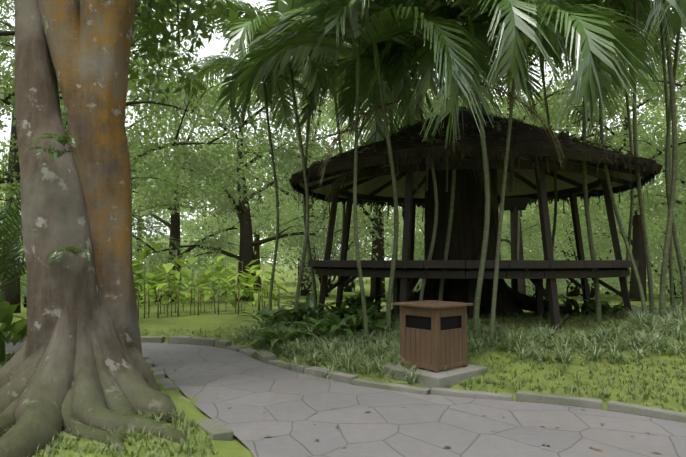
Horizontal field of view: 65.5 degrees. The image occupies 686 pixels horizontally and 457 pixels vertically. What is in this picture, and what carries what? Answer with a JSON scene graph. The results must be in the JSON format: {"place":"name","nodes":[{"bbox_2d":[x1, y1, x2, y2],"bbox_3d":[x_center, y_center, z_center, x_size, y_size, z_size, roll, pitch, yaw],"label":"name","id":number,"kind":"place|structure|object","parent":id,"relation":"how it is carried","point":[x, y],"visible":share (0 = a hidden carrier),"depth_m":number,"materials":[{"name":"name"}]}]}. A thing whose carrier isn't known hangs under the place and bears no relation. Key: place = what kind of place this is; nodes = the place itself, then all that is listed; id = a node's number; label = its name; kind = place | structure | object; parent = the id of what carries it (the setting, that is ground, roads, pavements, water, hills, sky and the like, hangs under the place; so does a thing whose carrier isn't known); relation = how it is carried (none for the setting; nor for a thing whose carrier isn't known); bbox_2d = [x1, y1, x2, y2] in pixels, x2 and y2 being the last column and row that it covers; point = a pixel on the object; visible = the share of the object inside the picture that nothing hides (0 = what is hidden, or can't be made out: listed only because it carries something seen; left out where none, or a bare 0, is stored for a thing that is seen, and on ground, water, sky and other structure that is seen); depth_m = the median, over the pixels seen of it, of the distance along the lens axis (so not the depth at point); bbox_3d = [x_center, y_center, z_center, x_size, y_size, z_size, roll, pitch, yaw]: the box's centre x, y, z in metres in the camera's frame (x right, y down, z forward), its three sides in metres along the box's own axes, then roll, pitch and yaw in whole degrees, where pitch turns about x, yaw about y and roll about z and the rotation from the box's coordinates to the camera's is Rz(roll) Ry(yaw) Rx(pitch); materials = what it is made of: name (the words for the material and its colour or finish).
{"place":"outdoors","nodes":[
{"label":"outdoors","id":0,"kind":"place"},
{"bbox_2d":[0,264,685,456],"bbox_3d":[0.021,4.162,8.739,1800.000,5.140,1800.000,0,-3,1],"label":"ground","id":1,"kind":"structure","parent":0,"point":[209,318],"depth_m":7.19,"materials":[{"name":"green plant"}]},
{"bbox_2d":[0,149,20,241],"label":"tree","id":2,"kind":"object","parent":1,"relation":"on","point":[5,177],"depth_m":62.67,"materials":[{"name":"green plant"}]},
{"bbox_2d":[0,153,24,256],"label":"cycad palm","id":3,"kind":"object","parent":1,"relation":"on","point":[14,198],"depth_m":9.24,"materials":[{"name":"green plant"}]},
{"bbox_2d":[0,301,26,345],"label":"leaf plants","id":4,"kind":"object","parent":1,"relation":"on","point":[18,329],"visible":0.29,"depth_m":6.50,"materials":[{"name":"green plant"}]},
{"bbox_2d":[20,270,26,307],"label":"understory","id":5,"kind":"object","parent":1,"relation":"on","point":[24,290],"depth_m":51.41,"materials":[{"name":"green plant"}]},
{"bbox_2d":[0,185,167,362],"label":"cycad palm","id":6,"kind":"object","parent":1,"relation":"on","point":[4,224],"depth_m":7.56,"materials":[{"name":"green plant"}]},
{"bbox_2d":[0,158,195,267],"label":"cycad palm","id":7,"kind":"object","parent":1,"relation":"on","point":[151,227],"depth_m":11.64,"materials":[{"name":"green plant"}]},
{"bbox_2d":[0,0,197,312],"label":"tree","id":8,"kind":"object","parent":1,"relation":"on","point":[15,299],"depth_m":30.13,"materials":[{"name":"green plant"}]},
{"bbox_2d":[0,3,229,229],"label":"tree","id":9,"kind":"object","parent":1,"relation":"on","point":[4,92],"depth_m":16.16,"materials":[{"name":"green plant"}]},
{"bbox_2d":[0,0,238,456],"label":"tree","id":10,"kind":"object","parent":1,"relation":"on","point":[79,361],"depth_m":5.31,"materials":[{"name":"brown plant"}]},
{"bbox_2d":[20,133,90,262],"bbox_3d":[-2.626,-0.283,4.920,0.661,1.202,0.373,0,-3,1],"label":"fern","id":11,"kind":"object","parent":10,"relation":"attached to","point":[64,138],"depth_m":4.96,"materials":[{"name":"green plant"}]},
{"bbox_2d":[136,0,201,71],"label":"upper branches","id":12,"kind":"object","parent":10,"relation":"attached to","point":[177,6],"visible":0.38,"depth_m":8.43,"materials":[{"name":"brown plant"}]},
{"bbox_2d":[0,79,256,249],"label":"tree","id":13,"kind":"object","parent":1,"relation":"on","point":[4,143],"depth_m":51.44,"materials":[{"name":"green plant"}]},
{"bbox_2d":[132,226,176,291],"bbox_3d":[-15.589,2.406,36.337,6.718,6.397,7.630,0,-3,1],"label":"understory","id":14,"kind":"object","parent":1,"relation":"on","point":[135,247],"depth_m":38.06,"materials":[{"name":"green plant"}]},
{"bbox_2d":[132,234,208,301],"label":"understory","id":15,"kind":"object","parent":1,"relation":"on","point":[163,254],"depth_m":45.37,"materials":[{"name":"green plant"}]},
{"bbox_2d":[126,135,215,299],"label":"tree","id":16,"kind":"object","parent":1,"relation":"on","point":[165,242],"depth_m":67.92,"materials":[{"name":"green plant"}]},
{"bbox_2d":[0,0,344,233],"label":"tree","id":17,"kind":"object","parent":1,"relation":"on","point":[203,122],"depth_m":24.33,"materials":[{"name":"green plant"}]},
{"bbox_2d":[132,188,264,268],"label":"tree","id":18,"kind":"object","parent":1,"relation":"on","point":[160,236],"depth_m":96.59,"materials":[{"name":"green plant"}]},
{"bbox_2d":[133,254,279,319],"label":"sapling stems","id":19,"kind":"object","parent":1,"relation":"on","point":[238,301],"visible":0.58,"depth_m":15.35,"materials":[{"name":"green plant"}]},
{"bbox_2d":[132,243,287,307],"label":"sapling leaves","id":20,"kind":"object","parent":19,"relation":"on","point":[155,284],"visible":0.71,"depth_m":16.73,"materials":[{"name":"green plant"}]},
{"bbox_2d":[181,256,237,298],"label":"understory","id":21,"kind":"object","parent":1,"relation":"on","point":[199,270],"depth_m":51.26,"materials":[{"name":"green plant"}]},
{"bbox_2d":[132,156,300,295],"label":"tree","id":22,"kind":"object","parent":1,"relation":"on","point":[236,237],"depth_m":63.81,"materials":[{"name":"green plant"}]},
{"bbox_2d":[128,15,335,302],"bbox_3d":[-10.928,-4.346,39.675,26.108,20.141,22.100,0,-3,1],"label":"tree","id":23,"kind":"object","parent":1,"relation":"on","point":[235,233],"depth_m":38.76,"materials":[{"name":"green plant"}]},
{"bbox_2d":[171,7,338,310],"bbox_3d":[-1.998,-1.300,11.480,4.199,6.918,4.411,0,-3,1],"label":"palm","id":24,"kind":"object","parent":1,"relation":"on","point":[217,68],"depth_m":11.59,"materials":[{"name":"green plant"}]},
{"bbox_2d":[190,14,308,121],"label":"palm tree","id":25,"kind":"object","parent":24,"relation":"attached to","point":[265,96],"visible":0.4,"depth_m":11.64,"materials":[{"name":"green plant"}]},
{"bbox_2d":[168,129,352,292],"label":"tree","id":26,"kind":"object","parent":1,"relation":"on","point":[207,232],"depth_m":59.89,"materials":[{"name":"green plant"}]},
{"bbox_2d":[125,53,399,300],"bbox_3d":[-7.084,-3.195,33.687,21.519,15.807,20.136,0,-3,1],"label":"tree","id":27,"kind":"object","parent":1,"relation":"on","point":[223,208],"depth_m":31.47,"materials":[{"name":"green plant"}]},
{"bbox_2d":[236,170,338,277],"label":"tree","id":28,"kind":"object","parent":1,"relation":"on","point":[285,266],"depth_m":100.37,"materials":[{"name":"green plant"}]},
{"bbox_2d":[131,42,445,295],"bbox_3d":[-3.012,-4.924,42.032,25.706,20.794,25.985,0,-3,1],"label":"tree","id":29,"kind":"object","parent":1,"relation":"on","point":[322,107],"depth_m":37.06,"materials":[{"name":"green plant"}]},
{"bbox_2d":[200,0,379,327],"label":"palm","id":30,"kind":"object","parent":1,"relation":"on","point":[280,6],"depth_m":10.22,"materials":[{"name":"green plant"}]},
{"bbox_2d":[230,0,346,104],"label":"palm tree","id":31,"kind":"object","parent":30,"relation":"attached to","point":[291,75],"visible":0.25,"depth_m":10.56,"materials":[{"name":"green plant"}]},
{"bbox_2d":[224,26,362,308],"bbox_3d":[-0.557,-1.494,13.062,4.402,7.582,3.632,0,-3,1],"label":"palm","id":32,"kind":"object","parent":1,"relation":"on","point":[296,74],"depth_m":13.03,"materials":[{"name":"green plant"}]},
{"bbox_2d":[256,12,366,288],"bbox_3d":[-0.437,-1.682,14.618,4.545,8.521,4.394,0,-3,1],"label":"palm","id":33,"kind":"object","parent":1,"relation":"on","point":[343,209],"depth_m":14.65,"materials":[{"name":"green plant"}]},
{"bbox_2d":[268,130,402,291],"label":"tree","id":34,"kind":"object","parent":1,"relation":"on","point":[328,218],"depth_m":66.91,"materials":[{"name":"green plant"}]},
{"bbox_2d":[273,103,401,291],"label":"tree","id":35,"kind":"object","parent":1,"relation":"on","point":[327,123],"depth_m":60.65,"materials":[{"name":"green plant"}]},
{"bbox_2d":[279,199,400,296],"bbox_3d":[-0.802,1.167,38.468,6.303,8.071,10.616,3,-4,-41],"label":"understory","id":36,"kind":"object","parent":1,"relation":"on","point":[321,255],"depth_m":38.36,"materials":[{"name":"green plant"}]},
{"bbox_2d":[5,336,685,440],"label":"kerb stones","id":37,"kind":"object","parent":1,"relation":"on","point":[215,429],"visible":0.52,"depth_m":6.04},
{"bbox_2d":[218,0,499,335],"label":"palm","id":38,"kind":"object","parent":1,"relation":"on","point":[302,25],"depth_m":8.50,"materials":[{"name":"green plant"}]},
{"bbox_2d":[246,0,459,113],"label":"palm tree","id":39,"kind":"object","parent":38,"relation":"on","point":[376,59],"visible":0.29,"depth_m":8.57,"materials":[{"name":"green plant"}]},
{"bbox_2d":[229,0,500,348],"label":"palm","id":40,"kind":"object","parent":1,"relation":"on","point":[365,26],"depth_m":8.31,"materials":[{"name":"green plant"}]},
{"bbox_2d":[250,1,451,98],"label":"palm tree","id":41,"kind":"object","parent":40,"relation":"on","point":[358,68],"visible":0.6,"depth_m":8.65,"materials":[{"name":"green plant"}]},
{"bbox_2d":[209,0,544,297],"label":"tree","id":42,"kind":"object","parent":1,"relation":"on","point":[428,92],"depth_m":35.50,"materials":[{"name":"green plant"}]},
{"bbox_2d":[333,116,424,291],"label":"tree","id":43,"kind":"object","parent":1,"relation":"on","point":[354,258],"depth_m":57.89,"materials":[{"name":"green plant"}]},
{"bbox_2d":[76,311,684,453],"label":"fallen leaves","id":44,"kind":"object","parent":1,"relation":"on","point":[405,407],"visible":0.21,"depth_m":5.17,"materials":[{"name":"brown plant"}]},
{"bbox_2d":[355,205,422,259],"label":"tree","id":45,"kind":"object","parent":1,"relation":"on","point":[387,235],"depth_m":98.29,"materials":[{"name":"green plant"}]},
{"bbox_2d":[278,0,510,315],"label":"palm","id":46,"kind":"object","parent":1,"relation":"on","point":[397,70],"depth_m":10.71,"materials":[{"name":"green plant"}]},
{"bbox_2d":[309,45,480,113],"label":"palm tree","id":47,"kind":"object","parent":46,"relation":"on","point":[386,78],"visible":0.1,"depth_m":10.68,"materials":[{"name":"green plant"}]},
{"bbox_2d":[382,225,423,294],"bbox_3d":[4.711,2.059,31.990,4.776,4.990,5.962,0,-3,1],"label":"shrub","id":48,"kind":"object","parent":1,"relation":"on","point":[419,252],"depth_m":30.61,"materials":[{"name":"green plant"}]},
{"bbox_2d":[308,0,556,300],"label":"palm","id":49,"kind":"object","parent":1,"relation":"on","point":[428,79],"depth_m":8.98,"materials":[{"name":"green plant"}]},
{"bbox_2d":[339,5,530,117],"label":"palm tree","id":50,"kind":"object","parent":49,"relation":"attached to","point":[430,60],"visible":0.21,"depth_m":9.42,"materials":[{"name":"green plant"}]},
{"bbox_2d":[380,362,487,388],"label":"concrete slab","id":51,"kind":"structure","parent":1,"relation":"on","point":[430,379],"depth_m":6.54,"materials":[{"name":"grey concrete"}]},
{"bbox_2d":[393,300,472,372],"bbox_3d":[1.170,1.371,6.910,0.730,0.810,0.730,3,-4,-40],"label":"trash can","id":52,"kind":"object","parent":51,"relation":"on","point":[436,349],"visible":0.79,"depth_m":6.70,"materials":[{"name":"brown wood"}]},
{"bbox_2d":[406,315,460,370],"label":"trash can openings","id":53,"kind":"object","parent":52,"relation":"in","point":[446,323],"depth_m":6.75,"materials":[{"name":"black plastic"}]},
{"bbox_2d":[297,78,575,249],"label":"tree","id":54,"kind":"object","parent":1,"relation":"on","point":[342,127],"depth_m":47.52,"materials":[{"name":"green plant"}]},
{"bbox_2d":[386,205,508,287],"bbox_3d":[7.382,1.051,38.776,8.904,9.023,10.876,0,-3,1],"label":"understory","id":55,"kind":"object","parent":1,"relation":"on","point":[417,238],"depth_m":38.47,"materials":[{"name":"green plant"}]},
{"bbox_2d":[232,292,681,349],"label":"broadleaf plants","id":56,"kind":"object","parent":1,"relation":"on","point":[351,315],"visible":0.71,"depth_m":9.88,"materials":[{"name":"green plant"}]},
{"bbox_2d":[231,302,685,384],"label":"grass plants","id":57,"kind":"object","parent":1,"relation":"on","point":[673,320],"visible":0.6,"depth_m":7.75,"materials":[{"name":"green plant"}]},
{"bbox_2d":[340,0,577,300],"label":"palm","id":58,"kind":"object","parent":1,"relation":"on","point":[389,96],"depth_m":9.30,"materials":[{"name":"green plant"}]},
{"bbox_2d":[382,6,543,68],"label":"palm tree","id":59,"kind":"object","parent":58,"relation":"on","point":[454,28],"depth_m":9.35,"materials":[{"name":"green plant"}]},
{"bbox_2d":[302,155,647,329],"bbox_3d":[2.672,0.215,11.952,7.228,4.350,7.228,0,-3,1],"label":"pavilion frame","id":60,"kind":"object","parent":1,"relation":"on","point":[410,271],"visible":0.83,"depth_m":9.48,"materials":[{"name":"brown wood"}]},
{"bbox_2d":[289,106,662,204],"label":"thatched roof","id":61,"kind":"structure","parent":60,"relation":"on","point":[531,142],"depth_m":9.06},
{"bbox_2d":[291,147,658,223],"bbox_3d":[2.668,-0.680,12.010,7.673,0.726,7.679,0,-3,1],"label":"pavilion thatch fringe","id":62,"kind":"object","parent":61,"relation":"attached to","point":[493,153],"visible":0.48,"depth_m":8.66,"materials":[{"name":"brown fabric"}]},
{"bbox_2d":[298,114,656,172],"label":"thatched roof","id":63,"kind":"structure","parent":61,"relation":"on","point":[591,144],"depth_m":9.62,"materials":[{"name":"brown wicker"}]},
{"bbox_2d":[371,125,579,258],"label":"tree","id":64,"kind":"object","parent":1,"relation":"on","point":[418,213],"depth_m":51.51,"materials":[{"name":"green plant"}]},
{"bbox_2d":[331,0,631,340],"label":"palm","id":65,"kind":"object","parent":1,"relation":"on","point":[510,35],"depth_m":8.06,"materials":[{"name":"green plant"}]},
{"bbox_2d":[370,0,593,99],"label":"palm tree","id":66,"kind":"object","parent":65,"relation":"on","point":[469,20],"visible":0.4,"depth_m":8.31,"materials":[{"name":"green plant"}]},
{"bbox_2d":[391,156,580,316],"bbox_3d":[2.989,0.021,11.929,4.073,4.579,3.639,0,-3,1],"label":"tree trunk","id":67,"kind":"object","parent":1,"relation":"on","point":[466,237],"visible":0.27,"depth_m":11.28,"materials":[{"name":"brown plant"}]},
{"bbox_2d":[387,84,605,259],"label":"tree","id":68,"kind":"object","parent":1,"relation":"on","point":[421,217],"depth_m":54.03,"materials":[{"name":"green plant"}]},
{"bbox_2d":[501,246,510,285],"bbox_3d":[11.465,3.318,39.264,4.212,4.149,3.054,3,-4,-40],"label":"shrub","id":69,"kind":"object","parent":1,"relation":"on","point":[503,253],"depth_m":39.60,"materials":[{"name":"green plant"}]},
{"bbox_2d":[501,236,555,294],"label":"shrub","id":70,"kind":"object","parent":1,"relation":"on","point":[525,253],"depth_m":45.43,"materials":[{"name":"green plant"}]},
{"bbox_2d":[495,41,562,259],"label":"palm","id":71,"kind":"object","parent":1,"relation":"on","point":[555,76],"depth_m":16.01,"materials":[{"name":"green plant"}]},
{"bbox_2d":[500,235,564,296],"bbox_3d":[13.253,2.804,38.759,5.431,5.629,8.266,0,-3,1],"label":"shrub","id":72,"kind":"object","parent":1,"relation":"on","point":[530,284],"depth_m":38.18,"materials":[{"name":"green plant"}]},
{"bbox_2d":[402,0,668,347],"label":"palm","id":73,"kind":"object","parent":1,"relation":"on","point":[579,92],"depth_m":7.87,"materials":[{"name":"green plant"}]},
{"bbox_2d":[425,1,634,96],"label":"palm tree","id":74,"kind":"object","parent":73,"relation":"on","point":[519,31],"visible":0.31,"depth_m":8.31,"materials":[{"name":"green plant"}]},
{"bbox_2d":[389,23,684,294],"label":"tree","id":75,"kind":"object","parent":1,"relation":"on","point":[533,231],"depth_m":27.32,"materials":[{"name":"green plant"}]},
{"bbox_2d":[541,240,564,293],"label":"shrub","id":76,"kind":"object","parent":1,"relation":"on","point":[557,279],"depth_m":50.75,"materials":[{"name":"green plant"}]},
{"bbox_2d":[482,9,628,299],"bbox_3d":[4.655,-1.561,12.720,3.924,7.436,3.709,0,-3,1],"label":"palm","id":77,"kind":"object","parent":1,"relation":"on","point":[508,82],"depth_m":12.58,"materials":[{"name":"green plant"}]},
{"bbox_2d":[488,38,611,92],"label":"palm tree","id":78,"kind":"object","parent":77,"relation":"on","point":[543,75],"visible":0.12,"depth_m":12.64,"materials":[{"name":"green plant"}]},
{"bbox_2d":[495,75,627,258],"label":"tree","id":79,"kind":"object","parent":1,"relation":"on","point":[544,127],"depth_m":52.12,"materials":[{"name":"green plant"}]},
{"bbox_2d":[503,89,620,220],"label":"tree","id":80,"kind":"object","parent":1,"relation":"on","point":[580,127],"depth_m":64.67,"materials":[{"name":"green plant"}]},
{"bbox_2d":[524,206,627,295],"bbox_3d":[17.050,1.877,40.434,10.446,7.466,6.979,3,-4,-41],"label":"shrub","id":81,"kind":"object","parent":1,"relation":"on","point":[558,250],"depth_m":38.77,"materials":[{"name":"green plant"}]},
{"bbox_2d":[557,249,594,295],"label":"shrub","id":82,"kind":"object","parent":1,"relation":"on","point":[566,283],"depth_m":41.02,"materials":[{"name":"green plant"}]},
{"bbox_2d":[468,79,685,296],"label":"tree","id":83,"kind":"object","parent":1,"relation":"on","point":[658,112],"depth_m":35.60,"materials":[{"name":"green plant"}]},
{"bbox_2d":[487,0,685,321],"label":"palm","id":84,"kind":"object","parent":1,"relation":"on","point":[658,5],"depth_m":9.52,"materials":[{"name":"green plant"}]},
{"bbox_2d":[520,0,658,317],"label":"palm","id":85,"kind":"object","parent":1,"relation":"on","point":[639,284],"depth_m":9.66,"materials":[{"name":"green plant"}]},
{"bbox_2d":[513,41,685,300],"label":"tree","id":86,"kind":"object","parent":1,"relation":"on","point":[653,202],"depth_m":27.25,"materials":[{"name":"green plant"}]},
{"bbox_2d":[550,202,657,298],"bbox_3d":[17.144,1.447,36.224,6.561,6.865,6.980,0,-3,1],"label":"understory","id":87,"kind":"object","parent":1,"relation":"on","point":[603,257],"depth_m":35.56,"materials":[{"name":"green plant"}]},
{"bbox_2d":[528,118,682,293],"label":"tree","id":88,"kind":"object","parent":1,"relation":"on","point":[574,132],"depth_m":49.82,"materials":[{"name":"green plant"}]},
{"bbox_2d":[596,0,631,39],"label":"crownshaft palm","id":89,"kind":"object","parent":1,"relation":"on","point":[598,2],"visible":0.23,"depth_m":9.78,"materials":[{"name":"green plant"}]},
{"bbox_2d":[550,27,685,231],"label":"tree","id":90,"kind":"object","parent":1,"relation":"on","point":[680,160],"depth_m":31.45,"materials":[{"name":"green plant"}]},
{"bbox_2d":[553,0,685,280],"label":"palm","id":91,"kind":"object","parent":1,"relation":"on","point":[632,190],"depth_m":12.91,"materials":[{"name":"green plant"}]},
{"bbox_2d":[555,13,685,231],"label":"tree","id":92,"kind":"object","parent":1,"relation":"on","point":[682,79],"depth_m":26.20,"materials":[{"name":"green plant"}]},
{"bbox_2d":[604,0,641,32],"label":"palm","id":93,"kind":"object","parent":1,"relation":"on","point":[628,11],"visible":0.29,"depth_m":10.66,"materials":[{"name":"green plant"}]},
{"bbox_2d":[599,249,656,294],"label":"understory","id":94,"kind":"object","parent":1,"relation":"on","point":[616,283],"depth_m":44.07,"materials":[{"name":"green plant"}]},
{"bbox_2d":[602,224,661,293],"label":"shrub","id":95,"kind":"object","parent":1,"relation":"on","point":[646,267],"depth_m":44.00,"materials":[{"name":"green plant"}]},
{"bbox_2d":[615,0,654,316],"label":"palm","id":96,"kind":"object","parent":1,"relation":"on","point":[646,248],"depth_m":9.76,"materials":[{"name":"green plant"}]},
{"bbox_2d":[592,93,685,294],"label":"tree","id":97,"kind":"object","parent":1,"relation":"on","point":[661,226],"depth_m":40.72,"materials":[{"name":"green plant"}]},
{"bbox_2d":[606,200,685,298],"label":"shrub","id":98,"kind":"object","parent":1,"relation":"on","point":[654,257],"depth_m":33.94,"materials":[{"name":"green plant"}]},
{"bbox_2d":[619,0,685,313],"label":"palm","id":99,"kind":"object","parent":1,"relation":"on","point":[676,22],"depth_m":9.99,"materials":[{"name":"green plant"}]},
{"bbox_2d":[647,214,685,284],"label":"shrub","id":100,"kind":"object","parent":1,"relation":"on","point":[673,247],"visible":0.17,"depth_m":40.08,"materials":[{"name":"green plant"}]},
{"bbox_2d":[659,10,674,308],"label":"palm","id":101,"kind":"object","parent":1,"relation":"on","point":[672,300],"visible":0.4,"depth_m":10.62,"materials":[{"name":"green plant"}]},
{"bbox_2d":[651,194,685,276],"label":"understory","id":102,"kind":"object","parent":1,"relation":"on","point":[676,231],"visible":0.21,"depth_m":38.45,"materials":[{"name":"green plant"}]},
{"bbox_2d":[659,0,677,318],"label":"palm","id":103,"kind":"object","parent":1,"relation":"on","point":[662,302],"depth_m":9.21,"materials":[{"name":"green plant"}]},
{"bbox_2d":[0,0,685,263],"label":"sky","id":104,"kind":"structure","parent":0,"point":[215,46],"materials":[{"name":"white"}]},
{"bbox_2d":[5,342,685,456],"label":"path paving","id":105,"kind":"structure","parent":0,"point":[289,402],"depth_m":5.07,"materials":[{"name":"grey stone"}]},
{"bbox_2d":[324,83,612,215],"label":"dead frond stems","id":106,"kind":"object","parent":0,"point":[466,156],"visible":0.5,"depth_m":8.70,"materials":[{"name":"brown plant"}]},
{"bbox_2d":[316,82,625,231],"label":"dead frond leaflets","id":107,"kind":"object","parent":106,"relation":"attached to","point":[368,111],"visible":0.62,"depth_m":8.63,"materials":[{"name":"brown plant"}]},
{"bbox_2d":[299,156,647,197],"bbox_3d":[2.672,-1.522,12.055,7.340,1.080,7.340,0,-3,1],"label":"roof underside","id":108,"kind":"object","parent":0,"point":[374,184],"depth_m":13.78,"materials":[{"name":"brown wood"}]}
]}

